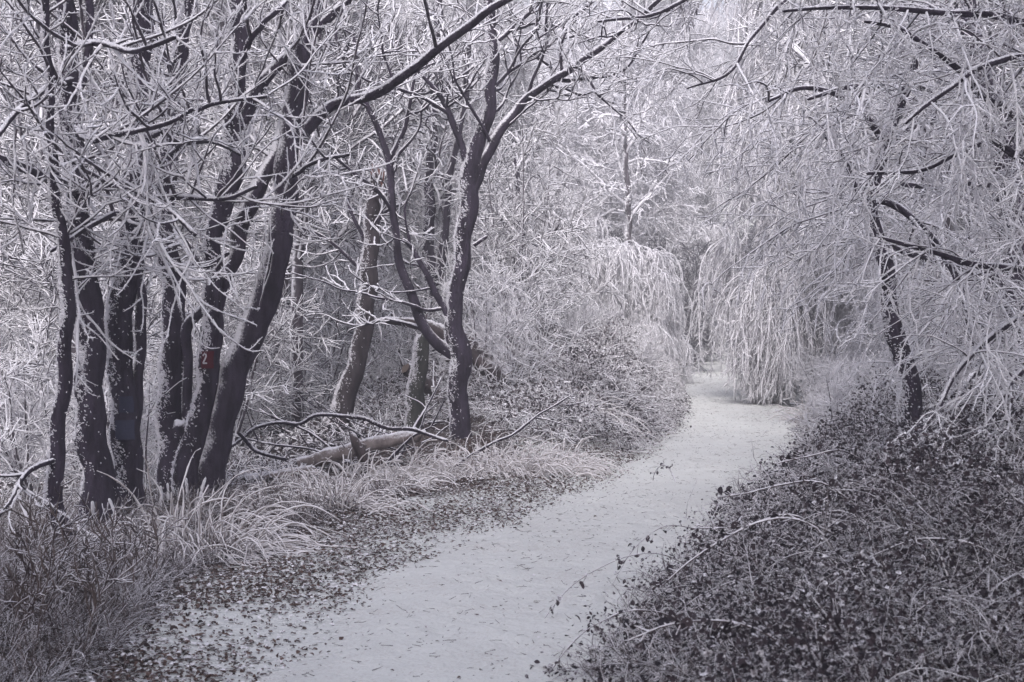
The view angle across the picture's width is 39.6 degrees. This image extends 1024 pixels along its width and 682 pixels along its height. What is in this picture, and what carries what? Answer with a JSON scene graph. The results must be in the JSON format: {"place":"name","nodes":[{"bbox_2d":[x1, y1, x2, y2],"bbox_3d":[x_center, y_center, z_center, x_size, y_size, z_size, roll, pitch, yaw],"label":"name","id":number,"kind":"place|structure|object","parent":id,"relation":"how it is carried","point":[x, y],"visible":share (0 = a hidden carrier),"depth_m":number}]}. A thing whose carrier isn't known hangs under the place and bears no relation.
{"place":"outdoors","nodes":[
{"label":"outdoors","id":0,"kind":"place"},
{"bbox_2d":[0,81,1023,681],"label":"ground","id":1,"kind":"structure","parent":0,"point":[310,629],"depth_m":8.73},
{"bbox_2d":[0,287,49,407],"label":"frosted sapling","id":2,"kind":"object","parent":1,"relation":"on","point":[7,317],"visible":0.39,"depth_m":17.95},
{"bbox_2d":[0,283,53,406],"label":"frosted sapling","id":3,"kind":"object","parent":1,"relation":"on","point":[14,344],"visible":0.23,"depth_m":23.68},
{"bbox_2d":[0,264,60,424],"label":"frosted sapling","id":4,"kind":"object","parent":1,"relation":"on","point":[24,284],"visible":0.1,"depth_m":27.99},
{"bbox_2d":[0,515,78,637],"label":"frosted weed","id":5,"kind":"object","parent":1,"relation":"on","point":[19,556],"visible":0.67,"depth_m":6.52},
{"bbox_2d":[0,477,81,606],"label":"frosted weed","id":6,"kind":"object","parent":1,"relation":"on","point":[45,532],"visible":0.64,"depth_m":7.06},
{"bbox_2d":[0,490,87,632],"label":"frosted weed","id":7,"kind":"object","parent":1,"relation":"on","point":[26,571],"visible":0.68,"depth_m":6.53},
{"bbox_2d":[15,515,78,653],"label":"frosted weed","id":8,"kind":"object","parent":1,"relation":"on","point":[57,581],"visible":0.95,"depth_m":6.27},
{"bbox_2d":[13,497,88,605],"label":"frosted weed","id":9,"kind":"object","parent":1,"relation":"on","point":[43,539],"visible":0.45,"depth_m":7.02},
{"bbox_2d":[0,7,103,321],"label":"frosted tree","id":10,"kind":"object","parent":1,"relation":"on","point":[11,230],"visible":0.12,"depth_m":23.50},
{"bbox_2d":[8,501,100,648],"bbox_3d":[-2.042,1.052,6.302,0.369,0.714,0.317,0,1,0],"label":"frosted weed","id":11,"kind":"object","parent":1,"relation":"on","point":[39,594],"visible":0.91,"depth_m":6.29},
{"bbox_2d":[0,165,121,470],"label":"frosted sapling","id":12,"kind":"object","parent":1,"relation":"on","point":[3,287],"visible":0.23,"depth_m":18.91},
{"bbox_2d":[0,326,142,505],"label":"frosted shrub","id":13,"kind":"object","parent":1,"relation":"on","point":[26,436],"visible":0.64,"depth_m":13.67},
{"bbox_2d":[0,0,190,542],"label":"bare tree","id":14,"kind":"object","parent":1,"relation":"on","point":[54,462],"visible":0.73,"depth_m":10.36},
{"bbox_2d":[50,487,140,617],"bbox_3d":[-2.038,1.071,7.024,0.472,0.664,0.390,0,1,0],"label":"frosted weed","id":15,"kind":"object","parent":1,"relation":"on","point":[108,523],"visible":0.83,"depth_m":7.02},
{"bbox_2d":[64,530,131,604],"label":"frosted weed","id":16,"kind":"object","parent":1,"relation":"on","point":[87,551],"visible":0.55,"depth_m":7.29},
{"bbox_2d":[1,0,194,369],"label":"frosted tree","id":17,"kind":"object","parent":1,"relation":"on","point":[91,104],"visible":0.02,"depth_m":27.29},
{"bbox_2d":[55,502,143,604],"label":"frosted weed","id":18,"kind":"object","parent":1,"relation":"on","point":[115,572],"visible":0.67,"depth_m":7.24},
{"bbox_2d":[55,497,144,655],"bbox_3d":[-1.828,1.068,6.353,0.390,0.728,0.358,0,1,0],"label":"frosted weed","id":19,"kind":"object","parent":1,"relation":"on","point":[91,586],"visible":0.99,"depth_m":6.30},
{"bbox_2d":[0,90,202,457],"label":"frosted sapling","id":20,"kind":"object","parent":1,"relation":"on","point":[41,261],"visible":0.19,"depth_m":14.10},
{"bbox_2d":[89,506,147,592],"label":"frosted weed","id":21,"kind":"object","parent":1,"relation":"on","point":[125,530],"visible":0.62,"depth_m":7.76},
{"bbox_2d":[0,0,245,463],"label":"frosted tree","id":22,"kind":"object","parent":1,"relation":"on","point":[27,45],"visible":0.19,"depth_m":18.04},
{"bbox_2d":[65,357,186,498],"bbox_3d":[-3.564,0.894,13.231,1.186,1.872,1.641,0,1,-15],"label":"frosted shrub","id":23,"kind":"object","parent":1,"relation":"on","point":[147,448],"visible":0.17,"depth_m":13.06},
{"bbox_2d":[0,0,268,527],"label":"bare tree","id":24,"kind":"object","parent":1,"relation":"on","point":[91,444],"visible":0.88,"depth_m":10.45},
{"bbox_2d":[123,494,189,577],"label":"frosted weed","id":25,"kind":"object","parent":1,"relation":"on","point":[155,535],"visible":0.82,"depth_m":8.51},
{"bbox_2d":[25,0,302,497],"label":"bare tree","id":26,"kind":"object","parent":1,"relation":"on","point":[170,366],"visible":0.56,"depth_m":12.53},
{"bbox_2d":[0,0,363,514],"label":"bare tree","id":27,"kind":"object","parent":1,"relation":"on","point":[125,381],"visible":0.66,"depth_m":10.97},
{"bbox_2d":[97,448,358,569],"bbox_3d":[-1.915,1.108,9.672,1.764,0.698,2.003,0,1,0],"label":"grass tussock","id":28,"kind":"object","parent":1,"relation":"on","point":[284,544],"depth_m":9.72},
{"bbox_2d":[133,154,324,450],"bbox_3d":[-3.414,-0.382,17.091,2.654,3.976,3.316,0,1,19],"label":"frosted sapling","id":29,"kind":"object","parent":1,"relation":"on","point":[262,396],"visible":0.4,"depth_m":17.01},
{"bbox_2d":[120,147,374,424],"bbox_3d":[-3.425,-0.332,18.130,3.397,4.252,3.809,0,1,2],"label":"frosted sapling","id":30,"kind":"object","parent":1,"relation":"on","point":[324,340],"visible":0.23,"depth_m":18.57},
{"bbox_2d":[0,340,513,514],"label":"woodland floor growth","id":31,"kind":"object","parent":1,"relation":"on","point":[314,426],"visible":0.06,"depth_m":16.35},
{"bbox_2d":[0,420,533,681],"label":"weedy undergrowth","id":32,"kind":"object","parent":1,"relation":"on","point":[125,613],"visible":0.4,"depth_m":7.68},
{"bbox_2d":[149,0,385,425],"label":"frosted tree","id":33,"kind":"object","parent":1,"relation":"on","point":[206,29],"visible":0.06,"depth_m":25.67},
{"bbox_2d":[211,475,327,515],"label":"grass tussock","id":34,"kind":"object","parent":1,"relation":"on","point":[259,488],"depth_m":11.32},
{"bbox_2d":[177,2,404,387],"bbox_3d":[-4.113,-3.067,25.713,3.987,9.815,3.264,0,1,26],"label":"frosted tree","id":35,"kind":"object","parent":1,"relation":"on","point":[306,270],"visible":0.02,"depth_m":25.37},
{"bbox_2d":[107,0,475,433],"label":"frosted tree","id":36,"kind":"object","parent":1,"relation":"on","point":[286,31],"visible":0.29,"depth_m":18.05},
{"bbox_2d":[235,456,366,501],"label":"grass tussock","id":37,"kind":"object","parent":1,"relation":"on","point":[300,479],"depth_m":12.08},
{"bbox_2d":[278,268,349,413],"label":"frosted sapling","id":38,"kind":"object","parent":1,"relation":"on","point":[329,333],"visible":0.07,"depth_m":25.45},
{"bbox_2d":[157,0,471,426],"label":"frosted tree","id":39,"kind":"object","parent":1,"relation":"on","point":[375,66],"visible":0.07,"depth_m":22.74},
{"bbox_2d":[223,161,416,411],"bbox_3d":[-3.019,-0.594,21.073,3.495,4.334,3.117,0,1,-23],"label":"frosted sapling","id":40,"kind":"object","parent":1,"relation":"on","point":[339,295],"visible":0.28,"depth_m":21.16},
{"bbox_2d":[277,452,374,487],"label":"grass tussock","id":41,"kind":"object","parent":1,"relation":"on","point":[330,478],"depth_m":12.84},
{"bbox_2d":[231,411,447,447],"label":"fallen branch","id":42,"kind":"object","parent":1,"relation":"on","point":[338,415],"visible":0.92,"depth_m":13.60},
{"bbox_2d":[291,466,401,509],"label":"grass tussock","id":43,"kind":"object","parent":1,"relation":"on","point":[356,500],"depth_m":11.53},
{"bbox_2d":[111,0,584,497],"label":"bare tree","id":44,"kind":"object","parent":1,"relation":"on","point":[210,410],"visible":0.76,"depth_m":12.40},
{"bbox_2d":[260,112,443,436],"bbox_3d":[-1.958,-0.633,17.527,2.221,4.325,1.965,0,1,0],"label":"birch snag","id":45,"kind":"object","parent":1,"relation":"on","point":[346,389],"visible":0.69,"depth_m":17.42},
{"bbox_2d":[282,449,436,517],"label":"grass tussock","id":46,"kind":"object","parent":1,"relation":"on","point":[373,507],"depth_m":11.17},
{"bbox_2d":[296,427,422,466],"bbox_3d":[-1.571,1.115,14.616,1.304,0.461,0.272,0,1,0],"label":"fallen log","id":47,"kind":"object","parent":1,"relation":"on","point":[378,443],"visible":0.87,"depth_m":14.57},
{"bbox_2d":[310,208,418,385],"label":"frosted sapling","id":48,"kind":"object","parent":1,"relation":"on","point":[394,268],"visible":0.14,"depth_m":25.64},
{"bbox_2d":[312,0,424,369],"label":"frosted tree","id":49,"kind":"object","parent":1,"relation":"on","point":[402,195],"visible":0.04,"depth_m":29.13},
{"bbox_2d":[327,312,411,398],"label":"frosted shrub","id":50,"kind":"object","parent":1,"relation":"on","point":[380,366],"visible":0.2,"depth_m":25.24},
{"bbox_2d":[317,460,427,496],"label":"grass tussock","id":51,"kind":"object","parent":1,"relation":"on","point":[395,487],"depth_m":12.26},
{"bbox_2d":[17,362,770,681],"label":"leaf litter","id":52,"kind":"object","parent":1,"relation":"on","point":[121,670],"visible":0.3,"depth_m":9.00},
{"bbox_2d":[346,450,460,490],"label":"grass tussock","id":53,"kind":"object","parent":1,"relation":"on","point":[426,483],"depth_m":12.73},
{"bbox_2d":[354,439,465,482],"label":"grass tussock","id":54,"kind":"object","parent":1,"relation":"on","point":[408,475],"depth_m":13.77},
{"bbox_2d":[377,0,452,305],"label":"frosted tree","id":55,"kind":"object","parent":1,"relation":"on","point":[408,251],"visible":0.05,"depth_m":38.30},
{"bbox_2d":[403,334,428,429],"bbox_3d":[-1.177,0.750,17.020,0.376,1.705,0.292,0,1,0],"label":"tree stump","id":56,"kind":"object","parent":1,"relation":"on","point":[415,384],"visible":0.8,"depth_m":16.93},
{"bbox_2d":[318,136,531,379],"bbox_3d":[-1.176,-1.054,21.933,3.065,4.166,3.436,1,1,38],"label":"frosted sapling","id":57,"kind":"object","parent":1,"relation":"on","point":[438,316],"visible":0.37,"depth_m":22.19},
{"bbox_2d":[391,434,487,478],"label":"grass tussock","id":58,"kind":"object","parent":1,"relation":"on","point":[433,465],"depth_m":13.90},
{"bbox_2d":[385,313,512,386],"bbox_3d":[-0.873,0.136,19.527,1.789,1.050,0.451,0,1,0],"label":"rotten log","id":59,"kind":"object","parent":1,"relation":"on","point":[437,328],"visible":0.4,"depth_m":19.41},
{"bbox_2d":[369,0,535,371],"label":"bare tree","id":60,"kind":"object","parent":1,"relation":"on","point":[434,151],"visible":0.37,"depth_m":22.90},
{"bbox_2d":[359,0,563,271],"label":"frosted tree","id":61,"kind":"object","parent":1,"relation":"on","point":[468,127],"visible":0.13,"depth_m":29.83},
{"bbox_2d":[420,442,503,479],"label":"grass tussock","id":62,"kind":"object","parent":1,"relation":"on","point":[478,470],"depth_m":13.57},
{"bbox_2d":[244,305,688,447],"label":"mound undergrowth","id":63,"kind":"object","parent":1,"relation":"on","point":[388,401],"visible":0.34,"depth_m":18.93},
{"bbox_2d":[384,0,554,322],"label":"frosted tree","id":64,"kind":"object","parent":1,"relation":"on","point":[504,88],"visible":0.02,"depth_m":34.19},
{"bbox_2d":[434,424,545,478],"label":"grass tussock","id":65,"kind":"object","parent":1,"relation":"on","point":[500,459],"depth_m":13.89},
{"bbox_2d":[410,258,572,405],"bbox_3d":[-0.265,-0.043,19.543,2.088,2.280,1.862,1,1,32],"label":"frosted shrub","id":66,"kind":"object","parent":1,"relation":"on","point":[489,346],"visible":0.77,"depth_m":19.46},
{"bbox_2d":[284,0,704,439],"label":"bare tree","id":67,"kind":"object","parent":1,"relation":"on","point":[455,348],"visible":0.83,"depth_m":15.92},
{"bbox_2d":[437,423,568,473],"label":"grass tussock","id":68,"kind":"object","parent":1,"relation":"on","point":[521,456],"depth_m":14.11},
{"bbox_2d":[444,433,572,484],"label":"grass tussock","id":69,"kind":"object","parent":1,"relation":"on","point":[465,450],"depth_m":13.82},
{"bbox_2d":[405,70,616,366],"bbox_3d":[0.211,-1.752,22.471,3.120,4.840,3.898,-1,1,-33],"label":"frosted sapling","id":70,"kind":"object","parent":1,"relation":"on","point":[530,210],"visible":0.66,"depth_m":22.12},
{"bbox_2d":[453,123,577,325],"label":"bare tree","id":71,"kind":"object","parent":1,"relation":"on","point":[518,174],"visible":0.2,"depth_m":26.86},
{"bbox_2d":[435,156,596,339],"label":"frosted sapling","id":72,"kind":"object","parent":1,"relation":"on","point":[551,170],"visible":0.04,"depth_m":29.56},
{"bbox_2d":[455,396,586,466],"bbox_3d":[0.072,0.907,13.979,1.347,0.734,0.297,0,1,0],"label":"dead stick","id":73,"kind":"object","parent":1,"relation":"on","point":[516,431],"visible":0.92,"depth_m":13.92},
{"bbox_2d":[409,104,633,335],"bbox_3d":[0.525,-1.953,27.029,4.036,4.723,3.600,0,1,28],"label":"frosted sapling","id":74,"kind":"object","parent":1,"relation":"on","point":[559,126],"visible":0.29,"depth_m":25.99},
{"bbox_2d":[479,441,570,480],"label":"grass tussock","id":75,"kind":"object","parent":1,"relation":"on","point":[548,462],"depth_m":13.89},
{"bbox_2d":[444,0,609,270],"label":"frosted tree","id":76,"kind":"object","parent":1,"relation":"on","point":[518,88],"visible":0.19,"depth_m":35.77},
{"bbox_2d":[462,243,601,381],"bbox_3d":[0.166,-0.306,20.980,2.212,2.303,1.973,1,1,33],"label":"frosted shrub","id":77,"kind":"object","parent":1,"relation":"on","point":[539,337],"visible":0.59,"depth_m":20.90},
{"bbox_2d":[491,23,623,288],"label":"frosted tree","id":78,"kind":"object","parent":1,"relation":"on","point":[578,147],"visible":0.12,"depth_m":50.35},
{"bbox_2d":[523,435,616,479],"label":"grass tussock","id":79,"kind":"object","parent":1,"relation":"on","point":[586,470],"depth_m":14.40},
{"bbox_2d":[544,163,606,239],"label":"frosted tree","id":80,"kind":"object","parent":1,"relation":"on","point":[576,195],"visible":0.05,"depth_m":49.59},
{"bbox_2d":[521,420,631,474],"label":"grass tussock","id":81,"kind":"object","parent":1,"relation":"on","point":[575,460],"depth_m":15.00},
{"bbox_2d":[552,291,606,351],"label":"frosted shrub","id":82,"kind":"object","parent":1,"relation":"on","point":[585,310],"visible":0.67,"depth_m":24.17},
{"bbox_2d":[479,312,694,455],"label":"mound brambles","id":83,"kind":"object","parent":1,"relation":"on","point":[667,421],"visible":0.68,"depth_m":19.70},
{"bbox_2d":[534,35,670,239],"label":"frosted tree","id":84,"kind":"object","parent":1,"relation":"on","point":[607,123],"visible":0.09,"depth_m":50.77},
{"bbox_2d":[567,385,663,449],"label":"grass tussock","id":85,"kind":"object","parent":1,"relation":"on","point":[620,419],"depth_m":17.70},
{"bbox_2d":[536,201,701,383],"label":"weeping birch","id":86,"kind":"object","parent":1,"relation":"on","point":[652,287],"visible":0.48,"depth_m":34.55},
{"bbox_2d":[563,0,682,245],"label":"bare tree","id":87,"kind":"object","parent":1,"relation":"on","point":[626,202],"visible":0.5,"depth_m":41.86},
{"bbox_2d":[580,20,709,267],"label":"frosted tree","id":88,"kind":"object","parent":1,"relation":"on","point":[675,103],"visible":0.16,"depth_m":51.54},
{"bbox_2d":[573,88,720,328],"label":"frosted tree","id":89,"kind":"object","parent":1,"relation":"on","point":[640,229],"visible":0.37,"depth_m":47.08},
{"bbox_2d":[631,328,667,374],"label":"frosted shrub","id":90,"kind":"object","parent":1,"relation":"on","point":[642,346],"visible":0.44,"depth_m":24.23},
{"bbox_2d":[644,229,725,371],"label":"frosted tree","id":91,"kind":"object","parent":1,"relation":"on","point":[685,249],"visible":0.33,"depth_m":42.63},
{"bbox_2d":[626,0,752,220],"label":"frosted tree","id":92,"kind":"object","parent":1,"relation":"on","point":[663,4],"visible":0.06,"depth_m":73.36},
{"bbox_2d":[654,0,730,225],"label":"frosted tree","id":93,"kind":"object","parent":1,"relation":"on","point":[701,92],"visible":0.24,"depth_m":67.51},
{"bbox_2d":[665,204,728,361],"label":"weeping birch","id":94,"kind":"object","parent":1,"relation":"on","point":[715,231],"visible":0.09,"depth_m":53.59},
{"bbox_2d":[709,0,748,117],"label":"frosted tree","id":95,"kind":"object","parent":1,"relation":"on","point":[733,52],"visible":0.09,"depth_m":126.06},
{"bbox_2d":[512,0,1023,456],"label":"bare tree","id":96,"kind":"object","parent":1,"relation":"on","point":[769,12],"visible":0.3,"depth_m":12.96},
{"bbox_2d":[708,229,837,405],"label":"weeping birch","id":97,"kind":"object","parent":1,"relation":"on","point":[760,377],"visible":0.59,"depth_m":26.01},
{"bbox_2d":[525,356,1023,681],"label":"bramble thicket","id":98,"kind":"object","parent":1,"relation":"on","point":[746,654],"visible":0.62,"depth_m":6.22},
{"bbox_2d":[548,601,668,673],"bbox_3d":[0.425,1.358,6.290,0.653,0.396,0.143,0,1,0],"label":"bramble cane","id":99,"kind":"object","parent":98,"relation":"in","point":[597,628],"visible":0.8,"depth_m":6.29},
{"bbox_2d":[623,609,787,651],"bbox_3d":[0.705,1.040,5.018,0.629,0.187,0.136,0,1,0],"label":"bramble cane","id":100,"kind":"object","parent":98,"relation":"in","point":[662,622],"visible":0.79,"depth_m":5.01},
{"bbox_2d":[652,510,832,588],"bbox_3d":[1.075,0.973,6.615,0.836,0.368,0.103,0,1,0],"label":"bramble cane","id":101,"kind":"object","parent":98,"relation":"attached to","point":[664,581],"visible":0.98,"depth_m":6.61},
{"bbox_2d":[693,511,832,539],"bbox_3d":[1.236,0.906,7.013,0.689,0.137,0.129,0,1,0],"label":"bramble cane","id":102,"kind":"object","parent":98,"relation":"attached to","point":[735,524],"visible":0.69,"depth_m":7.01},
{"bbox_2d":[717,475,864,512],"bbox_3d":[1.492,0.820,7.611,0.793,0.202,0.131,0,1,0],"label":"bramble cane","id":103,"kind":"object","parent":98,"relation":"attached to","point":[774,485],"visible":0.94,"depth_m":7.61},
{"bbox_2d":[778,443,874,468],"bbox_3d":[2.104,0.773,9.507,0.651,0.183,0.107,0,1,0],"label":"bramble cane","id":104,"kind":"object","parent":98,"relation":"attached to","point":[854,456],"visible":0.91,"depth_m":9.51},
{"bbox_2d":[786,532,1014,630],"bbox_3d":[1.645,1.057,6.114,0.952,0.500,0.287,0,1,0],"label":"bramble cane","id":105,"kind":"object","parent":98,"relation":"in","point":[897,553],"visible":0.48,"depth_m":6.05},
{"bbox_2d":[679,0,927,400],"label":"weeping birch","id":106,"kind":"object","parent":1,"relation":"on","point":[841,308],"visible":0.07,"depth_m":26.50},
{"bbox_2d":[610,0,1023,452],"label":"bare tree","id":107,"kind":"object","parent":1,"relation":"on","point":[911,391],"visible":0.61,"depth_m":10.67},
{"bbox_2d":[782,338,859,399],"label":"frosted shrub","id":108,"kind":"object","parent":1,"relation":"on","point":[808,371],"visible":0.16,"depth_m":23.59},
{"bbox_2d":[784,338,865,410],"bbox_3d":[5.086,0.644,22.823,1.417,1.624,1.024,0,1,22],"label":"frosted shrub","id":109,"kind":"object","parent":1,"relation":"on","point":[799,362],"visible":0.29,"depth_m":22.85},
{"bbox_2d":[775,349,895,440],"bbox_3d":[3.446,0.747,14.703,1.283,1.360,1.288,0,1,30],"label":"frosted shrub","id":110,"kind":"object","parent":1,"relation":"on","point":[833,371],"visible":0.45,"depth_m":14.59},
{"bbox_2d":[804,353,882,431],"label":"frosted shrub","id":111,"kind":"object","parent":1,"relation":"on","point":[846,371],"visible":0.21,"depth_m":17.77},
{"bbox_2d":[669,362,1023,570],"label":"frosted brambles","id":112,"kind":"object","parent":1,"relation":"on","point":[848,439],"visible":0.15,"depth_m":11.14},
{"bbox_2d":[754,10,979,312],"bbox_3d":[7.355,-3.740,24.312,6.262,9.282,5.019,0,1,0],"label":"weeping birch","id":113,"kind":"object","parent":1,"relation":"on","point":[813,196],"visible":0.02,"depth_m":24.29},
{"bbox_2d":[726,0,1023,385],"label":"frosted tree","id":114,"kind":"object","parent":1,"relation":"on","point":[797,51],"visible":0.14,"depth_m":18.07},
{"bbox_2d":[739,0,1023,510],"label":"bare tree","id":115,"kind":"object","parent":1,"relation":"on","point":[969,82],"visible":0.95,"depth_m":8.52},
{"bbox_2d":[779,0,1023,346],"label":"weeping birch","id":116,"kind":"object","parent":1,"relation":"on","point":[846,14],"visible":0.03,"depth_m":19.45},
{"bbox_2d":[861,162,991,385],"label":"frosted sapling","id":117,"kind":"object","parent":1,"relation":"on","point":[952,226],"visible":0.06,"depth_m":18.69},
{"bbox_2d":[865,88,1023,377],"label":"frosted sapling","id":118,"kind":"object","parent":1,"relation":"on","point":[937,275],"visible":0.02,"depth_m":18.15},
{"bbox_2d":[867,97,1023,391],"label":"frosted sapling","id":119,"kind":"object","parent":1,"relation":"on","point":[988,297],"visible":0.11,"depth_m":14.34},
{"bbox_2d":[247,285,803,681],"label":"path","id":120,"kind":"structure","parent":0,"point":[516,616],"depth_m":8.70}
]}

